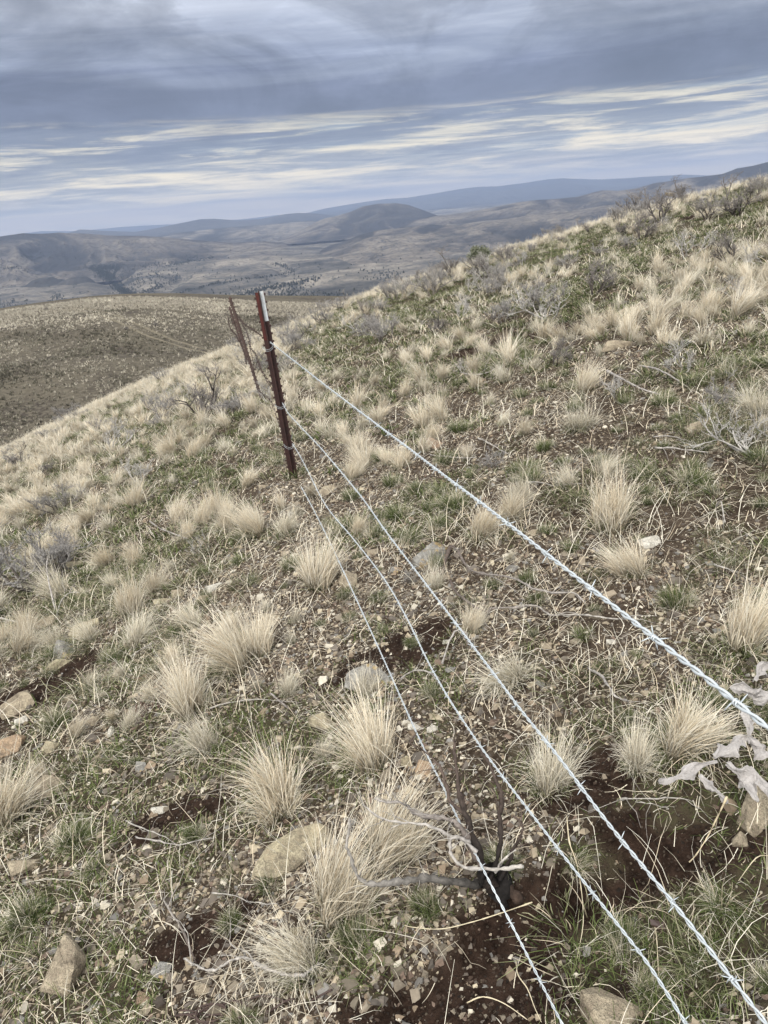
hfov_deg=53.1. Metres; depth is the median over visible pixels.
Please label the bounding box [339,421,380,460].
bunchgrass
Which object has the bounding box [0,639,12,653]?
bunchgrass
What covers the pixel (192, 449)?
bunchgrass
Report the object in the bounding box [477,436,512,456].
dead branch
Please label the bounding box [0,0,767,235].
sky
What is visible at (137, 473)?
dead shrub
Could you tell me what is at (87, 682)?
bunchgrass
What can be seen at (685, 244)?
dead shrub
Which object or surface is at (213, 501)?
bunchgrass
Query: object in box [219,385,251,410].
dead shrub
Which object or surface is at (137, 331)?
wheel track path
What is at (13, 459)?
dead shrub
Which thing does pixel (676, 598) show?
grass tuft
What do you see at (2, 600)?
bunchgrass
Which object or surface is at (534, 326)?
bunchgrass
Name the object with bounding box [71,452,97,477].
bunchgrass
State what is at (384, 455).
bunchgrass
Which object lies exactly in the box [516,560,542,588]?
grass tuft
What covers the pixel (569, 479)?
bunchgrass
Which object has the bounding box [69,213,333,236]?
long blue ridge
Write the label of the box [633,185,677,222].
dead shrub
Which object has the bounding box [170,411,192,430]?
bunchgrass
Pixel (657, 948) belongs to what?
straw stalk
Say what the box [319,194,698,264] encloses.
hills
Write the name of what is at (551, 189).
distant blue mountain ridge
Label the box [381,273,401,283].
dead shrub
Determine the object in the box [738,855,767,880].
straw stalk
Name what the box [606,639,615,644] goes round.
stone
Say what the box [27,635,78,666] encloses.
grass tuft
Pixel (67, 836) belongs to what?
grass tuft
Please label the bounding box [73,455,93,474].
bunchgrass
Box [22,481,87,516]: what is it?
dead shrub
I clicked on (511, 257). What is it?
dead shrub
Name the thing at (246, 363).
barbed wire
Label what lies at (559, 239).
dead shrub
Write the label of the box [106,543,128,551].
stone
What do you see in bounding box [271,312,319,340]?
dead shrub
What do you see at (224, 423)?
bunchgrass
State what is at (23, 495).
bunchgrass
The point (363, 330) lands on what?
dead shrub
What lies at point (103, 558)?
bunchgrass
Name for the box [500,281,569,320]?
dead shrub
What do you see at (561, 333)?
bunchgrass
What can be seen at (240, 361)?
dead shrub
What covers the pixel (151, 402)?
dead shrub
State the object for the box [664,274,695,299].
bunchgrass
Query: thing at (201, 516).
bunchgrass
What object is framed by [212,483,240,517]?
bunchgrass
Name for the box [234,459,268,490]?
bunchgrass
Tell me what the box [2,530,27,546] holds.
grass tuft
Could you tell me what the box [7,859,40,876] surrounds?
stone
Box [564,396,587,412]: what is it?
grass tuft
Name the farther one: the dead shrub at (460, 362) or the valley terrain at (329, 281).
the valley terrain at (329, 281)
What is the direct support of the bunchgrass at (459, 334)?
on the hillside
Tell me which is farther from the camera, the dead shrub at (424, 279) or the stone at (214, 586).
the dead shrub at (424, 279)
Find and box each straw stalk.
[405,902,531,929]
[467,996,527,1019]
[515,960,540,1020]
[566,816,583,956]
[654,927,658,975]
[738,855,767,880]
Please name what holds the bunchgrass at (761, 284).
on the hillside
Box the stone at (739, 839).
[732,831,747,846]
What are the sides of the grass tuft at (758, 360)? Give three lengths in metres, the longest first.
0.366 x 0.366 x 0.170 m
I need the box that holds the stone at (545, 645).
[541,643,551,649]
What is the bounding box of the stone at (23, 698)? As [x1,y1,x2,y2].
[0,690,34,719]
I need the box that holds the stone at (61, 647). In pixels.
[53,639,74,658]
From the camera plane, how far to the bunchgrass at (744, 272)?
6.87 m
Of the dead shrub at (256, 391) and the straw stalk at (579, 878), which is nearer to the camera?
the straw stalk at (579, 878)
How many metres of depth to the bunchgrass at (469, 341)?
8.06 m
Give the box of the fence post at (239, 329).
[229,296,262,399]
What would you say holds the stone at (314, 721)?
on the hillside
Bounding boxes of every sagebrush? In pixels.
[345,717,538,908]
[466,245,491,266]
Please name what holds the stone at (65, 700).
on the hillside
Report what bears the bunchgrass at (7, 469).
on the hillside
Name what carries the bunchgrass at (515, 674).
on the hillside
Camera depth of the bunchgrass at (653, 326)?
5.96 m
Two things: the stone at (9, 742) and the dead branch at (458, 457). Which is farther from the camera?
the dead branch at (458, 457)
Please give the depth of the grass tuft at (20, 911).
2.30 m
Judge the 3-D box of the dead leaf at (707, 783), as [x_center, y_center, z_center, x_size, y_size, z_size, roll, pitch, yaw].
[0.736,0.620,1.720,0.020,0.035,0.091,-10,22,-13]
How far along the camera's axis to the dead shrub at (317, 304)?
25.08 m
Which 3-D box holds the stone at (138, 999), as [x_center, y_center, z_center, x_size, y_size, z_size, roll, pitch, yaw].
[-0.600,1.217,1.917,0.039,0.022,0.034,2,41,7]
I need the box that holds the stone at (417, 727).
[408,723,423,729]
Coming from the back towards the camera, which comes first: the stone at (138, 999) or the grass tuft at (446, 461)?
the grass tuft at (446, 461)
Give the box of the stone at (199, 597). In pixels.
[197,595,208,600]
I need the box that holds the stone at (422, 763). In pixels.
[415,760,431,776]
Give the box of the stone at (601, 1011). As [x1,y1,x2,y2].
[579,987,639,1023]
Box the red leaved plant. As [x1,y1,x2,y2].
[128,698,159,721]
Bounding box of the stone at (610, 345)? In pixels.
[602,340,632,352]
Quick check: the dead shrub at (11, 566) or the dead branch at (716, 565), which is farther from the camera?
the dead shrub at (11, 566)
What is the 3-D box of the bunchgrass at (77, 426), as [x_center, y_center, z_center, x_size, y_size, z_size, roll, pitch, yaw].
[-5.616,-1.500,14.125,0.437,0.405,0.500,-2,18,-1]
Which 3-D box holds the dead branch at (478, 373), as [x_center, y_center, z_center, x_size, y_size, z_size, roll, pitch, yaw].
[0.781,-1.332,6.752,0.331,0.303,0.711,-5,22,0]
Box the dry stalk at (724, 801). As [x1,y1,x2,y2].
[689,796,727,862]
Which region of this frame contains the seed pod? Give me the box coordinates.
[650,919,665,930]
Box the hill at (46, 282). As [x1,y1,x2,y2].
[21,277,63,287]
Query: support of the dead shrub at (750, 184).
on the hillside
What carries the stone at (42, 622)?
on the hillside
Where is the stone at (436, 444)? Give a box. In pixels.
[424,437,442,449]
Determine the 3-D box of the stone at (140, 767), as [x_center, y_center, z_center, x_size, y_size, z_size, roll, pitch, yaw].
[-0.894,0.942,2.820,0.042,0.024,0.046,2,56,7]
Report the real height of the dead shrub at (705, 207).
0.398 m
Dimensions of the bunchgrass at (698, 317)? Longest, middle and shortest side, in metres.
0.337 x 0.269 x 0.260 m
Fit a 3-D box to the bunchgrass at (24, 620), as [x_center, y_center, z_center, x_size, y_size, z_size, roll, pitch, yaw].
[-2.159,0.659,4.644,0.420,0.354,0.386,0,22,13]
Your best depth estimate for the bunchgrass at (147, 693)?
3.25 m
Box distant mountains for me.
[28,215,277,233]
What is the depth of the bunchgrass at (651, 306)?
6.72 m
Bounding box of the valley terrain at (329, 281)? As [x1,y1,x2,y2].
[0,198,559,307]
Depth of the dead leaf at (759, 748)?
1.83 m
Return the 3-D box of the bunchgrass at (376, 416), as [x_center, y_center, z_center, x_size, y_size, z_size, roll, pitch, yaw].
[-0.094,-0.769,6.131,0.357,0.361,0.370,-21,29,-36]
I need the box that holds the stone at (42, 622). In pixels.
[31,615,58,632]
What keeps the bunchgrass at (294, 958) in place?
on the hillside
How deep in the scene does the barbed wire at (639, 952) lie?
1.58 m
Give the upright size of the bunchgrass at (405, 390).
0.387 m
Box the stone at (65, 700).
[62,694,75,702]
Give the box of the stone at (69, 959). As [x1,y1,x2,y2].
[39,933,87,996]
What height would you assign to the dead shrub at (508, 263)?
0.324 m
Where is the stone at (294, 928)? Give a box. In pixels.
[290,927,302,936]
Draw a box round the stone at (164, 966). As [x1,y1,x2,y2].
[151,961,172,978]
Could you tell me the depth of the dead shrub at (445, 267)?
18.33 m
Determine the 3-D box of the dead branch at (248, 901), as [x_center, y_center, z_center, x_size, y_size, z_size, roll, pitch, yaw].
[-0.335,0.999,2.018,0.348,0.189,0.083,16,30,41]
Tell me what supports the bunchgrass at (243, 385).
on the hillside
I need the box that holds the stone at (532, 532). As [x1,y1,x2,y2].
[526,529,537,535]
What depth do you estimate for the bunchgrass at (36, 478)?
10.07 m
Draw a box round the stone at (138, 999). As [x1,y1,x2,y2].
[135,991,149,1005]
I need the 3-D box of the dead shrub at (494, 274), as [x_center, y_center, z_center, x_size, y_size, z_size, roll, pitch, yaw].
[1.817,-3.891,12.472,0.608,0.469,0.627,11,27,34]
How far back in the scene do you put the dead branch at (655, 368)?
4.94 m
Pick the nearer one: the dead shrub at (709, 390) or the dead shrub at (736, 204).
the dead shrub at (709, 390)
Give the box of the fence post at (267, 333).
[254,290,296,475]
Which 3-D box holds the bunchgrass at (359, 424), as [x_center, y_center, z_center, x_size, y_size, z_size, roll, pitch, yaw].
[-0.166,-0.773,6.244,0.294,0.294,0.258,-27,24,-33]
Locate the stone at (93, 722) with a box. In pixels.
[86,716,98,726]
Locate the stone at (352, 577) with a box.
[338,571,356,589]
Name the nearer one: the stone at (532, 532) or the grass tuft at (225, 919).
the grass tuft at (225, 919)
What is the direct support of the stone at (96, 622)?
on the hillside
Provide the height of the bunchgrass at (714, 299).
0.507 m
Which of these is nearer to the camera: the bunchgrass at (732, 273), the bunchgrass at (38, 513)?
the bunchgrass at (732, 273)
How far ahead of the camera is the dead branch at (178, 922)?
2.07 m
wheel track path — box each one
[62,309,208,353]
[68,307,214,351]
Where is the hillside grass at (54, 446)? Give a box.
[0,174,767,1019]
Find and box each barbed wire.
[227,318,240,341]
[231,329,247,364]
[235,312,262,336]
[239,317,272,387]
[243,348,279,424]
[248,341,273,393]
[270,342,767,730]
[282,402,767,1023]
[291,441,689,1023]
[301,487,563,1023]
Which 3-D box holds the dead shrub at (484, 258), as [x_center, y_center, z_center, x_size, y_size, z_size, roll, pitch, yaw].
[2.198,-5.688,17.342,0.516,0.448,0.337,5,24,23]
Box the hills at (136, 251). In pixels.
[0,233,293,287]
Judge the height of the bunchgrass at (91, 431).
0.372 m
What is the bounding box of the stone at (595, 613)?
[588,610,601,619]
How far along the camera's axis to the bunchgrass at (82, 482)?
8.07 m
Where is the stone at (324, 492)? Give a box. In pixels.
[316,484,334,496]
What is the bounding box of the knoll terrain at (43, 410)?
[0,293,349,447]
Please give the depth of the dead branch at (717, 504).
3.02 m
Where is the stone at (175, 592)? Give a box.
[171,589,184,598]
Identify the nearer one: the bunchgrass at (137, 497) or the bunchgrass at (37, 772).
the bunchgrass at (37, 772)
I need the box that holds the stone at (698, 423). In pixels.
[684,421,703,434]
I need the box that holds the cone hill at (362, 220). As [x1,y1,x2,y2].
[278,203,436,244]
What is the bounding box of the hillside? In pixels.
[0,186,767,1023]
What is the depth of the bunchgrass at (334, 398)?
7.41 m
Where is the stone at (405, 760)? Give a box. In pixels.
[400,756,412,766]
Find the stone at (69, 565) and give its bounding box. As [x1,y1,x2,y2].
[64,561,81,570]
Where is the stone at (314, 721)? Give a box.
[308,712,333,730]
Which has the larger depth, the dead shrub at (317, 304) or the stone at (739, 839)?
the dead shrub at (317, 304)
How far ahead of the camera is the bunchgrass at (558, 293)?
8.89 m
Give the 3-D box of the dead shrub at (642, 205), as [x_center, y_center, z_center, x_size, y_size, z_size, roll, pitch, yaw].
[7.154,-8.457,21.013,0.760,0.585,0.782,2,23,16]
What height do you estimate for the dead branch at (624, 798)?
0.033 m
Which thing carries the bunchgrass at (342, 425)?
on the hillside
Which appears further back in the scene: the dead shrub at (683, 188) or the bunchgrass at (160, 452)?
the dead shrub at (683, 188)
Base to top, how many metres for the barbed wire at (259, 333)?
0.262 m
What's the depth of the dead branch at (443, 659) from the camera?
2.79 m
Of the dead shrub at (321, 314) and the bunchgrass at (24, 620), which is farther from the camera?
the dead shrub at (321, 314)
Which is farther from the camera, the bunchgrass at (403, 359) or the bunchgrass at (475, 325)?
the bunchgrass at (475, 325)
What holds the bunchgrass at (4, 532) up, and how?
on the hillside
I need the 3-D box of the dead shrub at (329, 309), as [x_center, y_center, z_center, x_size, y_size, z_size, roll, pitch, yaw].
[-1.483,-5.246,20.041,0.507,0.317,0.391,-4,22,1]
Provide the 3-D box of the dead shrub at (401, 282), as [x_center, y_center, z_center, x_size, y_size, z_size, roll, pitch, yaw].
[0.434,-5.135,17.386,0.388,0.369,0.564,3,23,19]
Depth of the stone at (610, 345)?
5.98 m
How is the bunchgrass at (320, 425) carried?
on the hillside
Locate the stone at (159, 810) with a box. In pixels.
[151,806,167,814]
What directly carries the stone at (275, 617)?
on the hillside
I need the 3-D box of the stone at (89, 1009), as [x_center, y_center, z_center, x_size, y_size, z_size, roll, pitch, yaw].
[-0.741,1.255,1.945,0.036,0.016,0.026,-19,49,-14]
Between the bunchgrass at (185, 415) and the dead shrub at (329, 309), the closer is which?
the bunchgrass at (185, 415)
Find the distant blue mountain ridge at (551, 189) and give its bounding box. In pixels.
[309,174,709,215]
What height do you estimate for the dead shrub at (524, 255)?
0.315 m
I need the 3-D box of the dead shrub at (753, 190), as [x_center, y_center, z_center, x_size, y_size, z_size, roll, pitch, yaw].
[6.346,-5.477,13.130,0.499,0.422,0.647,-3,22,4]
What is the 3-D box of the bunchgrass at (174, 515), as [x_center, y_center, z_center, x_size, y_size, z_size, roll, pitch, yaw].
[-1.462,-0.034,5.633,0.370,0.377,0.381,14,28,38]
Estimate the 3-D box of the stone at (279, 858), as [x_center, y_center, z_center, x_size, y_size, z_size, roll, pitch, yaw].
[-0.249,0.984,2.182,0.262,0.160,0.126,-11,23,-14]
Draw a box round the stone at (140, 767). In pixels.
[135,761,145,772]
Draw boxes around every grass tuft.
[0,881,56,947]
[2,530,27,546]
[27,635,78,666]
[30,699,71,735]
[42,809,100,863]
[94,638,125,666]
[178,823,210,845]
[210,900,244,939]
[214,989,264,1023]
[263,451,285,466]
[275,545,305,571]
[319,509,368,538]
[325,907,377,956]
[335,487,363,502]
[357,514,393,540]
[370,447,396,463]
[375,469,410,490]
[382,495,420,520]
[390,519,426,552]
[397,883,444,922]
[402,635,421,650]
[416,674,441,701]
[421,512,453,535]
[426,546,447,572]
[428,483,479,515]
[431,447,461,466]
[443,414,476,434]
[464,832,523,885]
[503,448,552,475]
[513,464,547,486]
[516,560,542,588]
[531,374,558,390]
[531,434,560,452]
[559,377,576,391]
[560,842,603,889]
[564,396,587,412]
[593,905,654,969]
[609,457,662,480]
[626,953,685,1021]
[635,358,658,371]
[643,384,686,407]
[645,577,717,615]
[669,456,727,486]
[671,452,713,473]
[673,366,712,383]
[680,860,767,950]
[688,397,725,418]
[703,683,733,711]
[709,357,741,377]
[734,348,767,368]
[735,381,760,401]
[740,438,767,466]
[741,951,767,995]
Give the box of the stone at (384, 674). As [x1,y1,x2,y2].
[344,663,390,690]
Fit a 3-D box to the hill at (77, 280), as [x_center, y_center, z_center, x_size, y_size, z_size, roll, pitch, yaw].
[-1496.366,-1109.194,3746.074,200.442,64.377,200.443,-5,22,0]
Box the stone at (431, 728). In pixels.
[427,725,437,732]
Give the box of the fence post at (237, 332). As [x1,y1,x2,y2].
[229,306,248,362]
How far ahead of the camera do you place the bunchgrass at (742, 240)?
8.95 m
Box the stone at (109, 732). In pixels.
[107,726,113,737]
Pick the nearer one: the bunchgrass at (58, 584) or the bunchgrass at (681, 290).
the bunchgrass at (58, 584)
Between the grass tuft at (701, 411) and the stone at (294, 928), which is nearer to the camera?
the stone at (294, 928)
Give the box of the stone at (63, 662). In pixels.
[45,659,70,671]
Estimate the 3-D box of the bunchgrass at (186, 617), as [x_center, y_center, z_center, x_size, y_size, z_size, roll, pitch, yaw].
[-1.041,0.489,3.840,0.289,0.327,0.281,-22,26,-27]
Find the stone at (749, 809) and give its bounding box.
[737,786,767,836]
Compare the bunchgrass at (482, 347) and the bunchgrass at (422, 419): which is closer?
the bunchgrass at (422, 419)
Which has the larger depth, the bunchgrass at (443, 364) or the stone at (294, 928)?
the bunchgrass at (443, 364)
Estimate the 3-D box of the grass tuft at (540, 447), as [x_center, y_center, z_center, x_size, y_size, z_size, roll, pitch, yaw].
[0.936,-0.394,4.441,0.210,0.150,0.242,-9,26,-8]
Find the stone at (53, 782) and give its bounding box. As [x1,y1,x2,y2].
[29,775,65,800]
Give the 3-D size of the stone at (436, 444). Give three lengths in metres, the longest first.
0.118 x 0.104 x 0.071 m
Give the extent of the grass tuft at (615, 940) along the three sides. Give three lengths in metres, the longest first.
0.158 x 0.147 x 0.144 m
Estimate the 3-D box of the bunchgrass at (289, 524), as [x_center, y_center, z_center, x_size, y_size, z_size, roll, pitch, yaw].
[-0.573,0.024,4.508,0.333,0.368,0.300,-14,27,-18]
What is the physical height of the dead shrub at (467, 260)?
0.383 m
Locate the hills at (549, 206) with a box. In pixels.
[400,162,767,227]
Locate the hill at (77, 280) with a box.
[58,276,95,284]
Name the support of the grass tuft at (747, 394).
on the hillside
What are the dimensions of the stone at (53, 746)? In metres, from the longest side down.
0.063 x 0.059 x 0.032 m
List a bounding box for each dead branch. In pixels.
[0,610,26,631]
[26,556,57,608]
[56,574,94,614]
[125,817,174,845]
[135,819,225,868]
[149,517,196,541]
[162,857,196,962]
[168,916,319,978]
[210,686,300,708]
[212,867,300,916]
[222,893,263,969]
[270,656,299,716]
[400,655,439,684]
[430,447,480,464]
[441,545,585,603]
[441,629,472,663]
[448,579,652,629]
[453,350,494,374]
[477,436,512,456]
[530,467,580,486]
[577,797,710,826]
[587,667,649,703]
[606,370,657,393]
[625,767,668,845]
[640,360,679,382]
[653,432,706,453]
[654,442,715,459]
[713,556,744,576]
[715,501,728,527]
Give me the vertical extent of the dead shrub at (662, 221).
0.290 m
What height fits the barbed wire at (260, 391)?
0.212 m
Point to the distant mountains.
(135, 228)
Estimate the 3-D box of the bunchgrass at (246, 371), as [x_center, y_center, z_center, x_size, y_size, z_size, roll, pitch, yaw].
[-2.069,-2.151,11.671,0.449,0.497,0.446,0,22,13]
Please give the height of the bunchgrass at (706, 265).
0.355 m
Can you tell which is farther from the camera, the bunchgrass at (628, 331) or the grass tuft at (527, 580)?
the bunchgrass at (628, 331)
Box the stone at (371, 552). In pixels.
[367,548,378,555]
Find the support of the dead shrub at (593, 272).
on the hillside
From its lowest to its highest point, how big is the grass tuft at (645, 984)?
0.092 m
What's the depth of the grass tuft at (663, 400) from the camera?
4.50 m
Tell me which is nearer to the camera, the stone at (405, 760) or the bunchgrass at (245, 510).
the stone at (405, 760)
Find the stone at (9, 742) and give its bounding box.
[0,734,26,758]
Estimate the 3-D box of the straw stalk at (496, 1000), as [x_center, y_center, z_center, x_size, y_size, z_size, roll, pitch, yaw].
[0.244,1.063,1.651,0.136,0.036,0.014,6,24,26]
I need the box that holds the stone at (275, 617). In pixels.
[263,613,279,625]
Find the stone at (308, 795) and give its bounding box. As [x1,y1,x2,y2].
[301,793,310,801]
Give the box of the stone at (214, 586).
[204,582,221,593]
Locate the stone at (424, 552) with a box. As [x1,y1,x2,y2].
[404,541,447,571]
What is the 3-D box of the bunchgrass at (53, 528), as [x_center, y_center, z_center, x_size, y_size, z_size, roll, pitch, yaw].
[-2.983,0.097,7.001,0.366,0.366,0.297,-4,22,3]
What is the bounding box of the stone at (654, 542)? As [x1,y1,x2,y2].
[637,535,660,548]
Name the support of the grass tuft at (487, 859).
on the hillside
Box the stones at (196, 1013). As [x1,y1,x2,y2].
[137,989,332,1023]
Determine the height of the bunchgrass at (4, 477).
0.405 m
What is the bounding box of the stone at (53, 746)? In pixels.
[41,741,60,753]
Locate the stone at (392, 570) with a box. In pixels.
[389,566,398,573]
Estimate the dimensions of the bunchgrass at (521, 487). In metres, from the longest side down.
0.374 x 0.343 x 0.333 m
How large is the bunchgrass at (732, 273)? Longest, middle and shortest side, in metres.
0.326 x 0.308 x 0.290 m
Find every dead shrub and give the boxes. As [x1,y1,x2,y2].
[0,444,14,455]
[0,522,97,592]
[5,439,34,464]
[20,519,79,574]
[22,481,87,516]
[34,426,61,438]
[37,461,54,474]
[51,401,80,417]
[52,414,63,424]
[67,408,88,416]
[86,412,112,430]
[102,416,137,447]
[119,458,154,483]
[139,389,179,415]
[144,407,168,425]
[151,367,171,377]
[152,367,165,379]
[163,377,191,398]
[166,359,228,417]
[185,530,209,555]
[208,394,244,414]
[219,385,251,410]
[225,328,261,347]
[237,350,255,367]
[244,351,277,369]
[252,379,271,402]
[254,354,297,374]
[257,350,282,365]
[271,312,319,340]
[276,327,302,350]
[300,335,316,345]
[308,298,333,324]
[316,300,332,309]
[319,305,335,313]
[325,290,355,309]
[336,313,364,329]
[349,313,380,337]
[354,312,380,333]
[356,296,374,311]
[362,310,399,342]
[369,296,391,311]
[375,279,402,294]
[379,277,417,299]
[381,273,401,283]
[393,277,411,289]
[400,568,418,583]
[404,265,461,296]
[414,271,438,287]
[419,307,450,333]
[425,264,451,279]
[430,247,459,269]
[436,260,452,275]
[453,293,472,316]
[454,358,478,374]
[460,257,481,267]
[465,268,485,291]
[469,254,491,279]
[470,265,513,296]
[476,252,490,265]
[476,446,505,467]
[477,258,509,284]
[483,259,511,277]
[484,298,514,324]
[488,244,519,259]
[489,275,506,289]
[494,242,513,260]
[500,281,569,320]
[501,252,516,261]
[507,255,521,267]
[512,250,527,264]
[512,269,570,310]
[527,243,537,251]
[541,226,564,237]
[549,337,575,366]
[553,246,578,267]
[554,235,569,242]
[580,257,618,294]
[582,224,593,232]
[592,239,607,255]
[600,376,622,399]
[606,203,630,221]
[612,213,634,233]
[615,190,643,210]
[618,232,640,249]
[629,208,660,240]
[632,204,654,214]
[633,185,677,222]
[633,192,655,209]
[651,214,671,227]
[661,337,696,374]
[667,174,691,195]
[670,186,687,200]
[670,229,720,259]
[676,390,767,453]
[684,196,723,219]
[694,186,722,207]
[703,365,746,406]
[708,228,740,263]
[716,172,763,217]
[716,275,744,300]
[738,238,767,264]
[741,175,764,184]
[741,181,767,204]
[747,181,761,186]
[748,177,765,187]
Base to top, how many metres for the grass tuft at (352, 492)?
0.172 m
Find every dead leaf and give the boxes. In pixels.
[658,760,717,784]
[698,774,727,803]
[713,734,746,758]
[725,761,758,802]
[730,681,767,705]
[740,703,754,743]
[745,735,767,759]
[749,766,767,796]
[752,661,767,681]
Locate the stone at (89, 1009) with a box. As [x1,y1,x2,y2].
[84,1002,97,1011]
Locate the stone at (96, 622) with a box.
[68,618,98,639]
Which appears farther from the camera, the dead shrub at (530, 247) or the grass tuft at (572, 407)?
the dead shrub at (530, 247)
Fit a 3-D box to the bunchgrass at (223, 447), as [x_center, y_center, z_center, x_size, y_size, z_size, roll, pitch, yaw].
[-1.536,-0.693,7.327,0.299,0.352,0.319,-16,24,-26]
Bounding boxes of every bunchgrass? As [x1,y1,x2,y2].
[0,473,9,482]
[0,495,18,516]
[0,503,9,519]
[0,524,11,538]
[0,576,16,612]
[0,600,57,668]
[0,609,15,645]
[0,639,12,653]
[0,732,59,855]
[1,459,13,475]
[1,482,39,518]
[2,597,52,646]
[3,491,25,516]
[5,488,22,509]
[8,511,29,531]
[8,533,46,563]
[13,530,77,612]
[15,488,31,501]
[15,749,53,782]
[17,458,34,472]
[21,609,68,662]
[24,545,42,571]
[25,444,45,460]
[26,456,42,472]
[26,492,56,520]
[27,430,43,444]
[28,464,45,487]
[32,525,53,550]
[34,475,52,495]
[40,494,60,514]
[41,511,62,536]
[44,520,77,547]
[52,492,101,525]
[53,510,86,537]
[54,468,69,485]
[59,527,85,548]
[59,603,100,648]
[63,484,85,499]
[65,436,84,457]
[66,710,92,744]
[71,418,84,434]
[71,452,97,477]
[71,471,93,494]
[72,430,95,444]
[72,533,118,571]
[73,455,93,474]
[74,656,107,692]
[80,484,105,512]
[81,422,98,437]
[86,438,102,456]
[90,505,117,534]
[91,545,160,624]
[97,561,118,589]
[103,464,126,488]
[112,586,165,651]
[114,535,147,567]
[115,473,156,518]
[117,698,149,732]
[128,625,231,732]
[129,674,164,708]
[130,398,142,415]
[131,562,189,597]
[146,430,179,456]
[148,683,222,771]
[149,595,261,698]
[151,435,168,458]
[153,632,188,667]
[157,402,174,416]
[162,581,203,630]
[163,485,201,525]
[167,426,193,446]
[169,505,199,544]
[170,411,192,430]
[173,406,193,419]
[181,434,207,459]
[184,709,322,855]
[185,374,202,386]
[185,491,214,527]
[186,422,216,448]
[187,470,231,522]
[189,865,342,1023]
[190,398,212,425]
[196,498,238,537]
[204,407,236,428]
[209,491,269,547]
[209,595,251,641]
[210,588,282,659]
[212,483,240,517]
[213,379,235,400]
[214,428,233,452]
[231,363,259,378]
[233,385,245,401]
[233,500,259,523]
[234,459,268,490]
[236,390,260,413]
[238,374,262,389]
[242,369,265,391]
[254,420,268,437]
[255,404,268,421]
[259,421,272,431]
[265,401,292,426]
[266,498,309,539]
[271,659,305,702]
[280,508,354,593]
[283,382,296,405]
[289,657,411,790]
[290,748,442,955]
[297,391,314,417]
[304,735,340,766]
[306,393,327,422]
[307,372,329,393]
[310,407,333,433]
[316,415,337,441]
[322,388,344,407]
[328,361,350,381]
[331,414,351,438]
[336,425,353,450]
[339,314,354,327]
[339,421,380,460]
[339,437,370,470]
[341,452,374,480]
[342,367,388,410]
[344,505,371,539]
[345,649,390,698]
[350,399,391,427]
[352,721,488,892]
[354,401,373,429]
[371,442,394,465]
[384,426,421,472]
[391,344,414,367]
[393,371,416,397]
[397,387,435,429]
[404,353,434,384]
[412,367,436,393]
[414,385,454,427]
[415,556,453,591]
[416,417,444,445]
[417,340,433,361]
[421,383,452,412]
[428,322,460,350]
[429,363,454,381]
[430,352,450,376]
[444,642,544,713]
[449,321,467,340]
[454,489,523,552]
[455,596,494,637]
[456,351,491,375]
[461,328,488,348]
[463,362,485,389]
[467,306,491,331]
[471,333,491,353]
[489,355,515,383]
[491,317,526,366]
[491,453,544,507]
[494,481,550,527]
[509,413,535,438]
[509,684,605,814]
[513,341,548,374]
[526,314,543,330]
[532,306,563,340]
[542,318,567,342]
[545,450,584,489]
[552,283,567,300]
[553,388,619,437]
[560,428,664,544]
[563,341,616,395]
[567,313,584,337]
[576,318,602,343]
[578,520,661,586]
[580,305,601,328]
[586,436,638,480]
[590,307,611,335]
[595,296,621,327]
[602,700,678,786]
[611,300,640,331]
[613,307,643,344]
[621,295,651,323]
[624,640,765,796]
[627,273,648,291]
[637,293,681,338]
[641,255,670,275]
[641,270,659,294]
[641,289,664,316]
[647,293,684,322]
[650,307,685,348]
[654,258,672,284]
[663,282,687,307]
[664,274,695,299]
[674,288,704,318]
[676,260,709,288]
[683,246,703,272]
[685,303,711,327]
[686,304,722,350]
[689,251,708,272]
[690,253,707,281]
[694,252,717,274]
[694,541,767,664]
[695,245,710,261]
[696,278,744,312]
[696,279,723,307]
[699,255,724,287]
[715,277,767,321]
[717,258,738,279]
[718,367,767,421]
[721,237,751,264]
[727,268,756,295]
[729,248,760,282]
[735,227,753,248]
[737,233,762,261]
[738,272,765,306]
[746,269,767,293]
[746,292,758,312]
[747,405,767,431]
[748,239,766,252]
[753,261,767,282]
[754,300,767,323]
[755,207,767,224]
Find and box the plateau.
[157,221,317,242]
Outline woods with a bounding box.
[0,252,404,307]
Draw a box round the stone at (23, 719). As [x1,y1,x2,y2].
[14,715,27,725]
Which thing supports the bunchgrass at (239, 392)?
on the hillside
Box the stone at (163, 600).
[152,598,169,604]
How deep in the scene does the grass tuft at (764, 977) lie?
1.50 m
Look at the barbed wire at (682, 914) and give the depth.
1.14 m
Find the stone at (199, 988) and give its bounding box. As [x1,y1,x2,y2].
[193,982,208,994]
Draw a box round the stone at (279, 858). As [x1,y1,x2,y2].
[251,823,332,879]

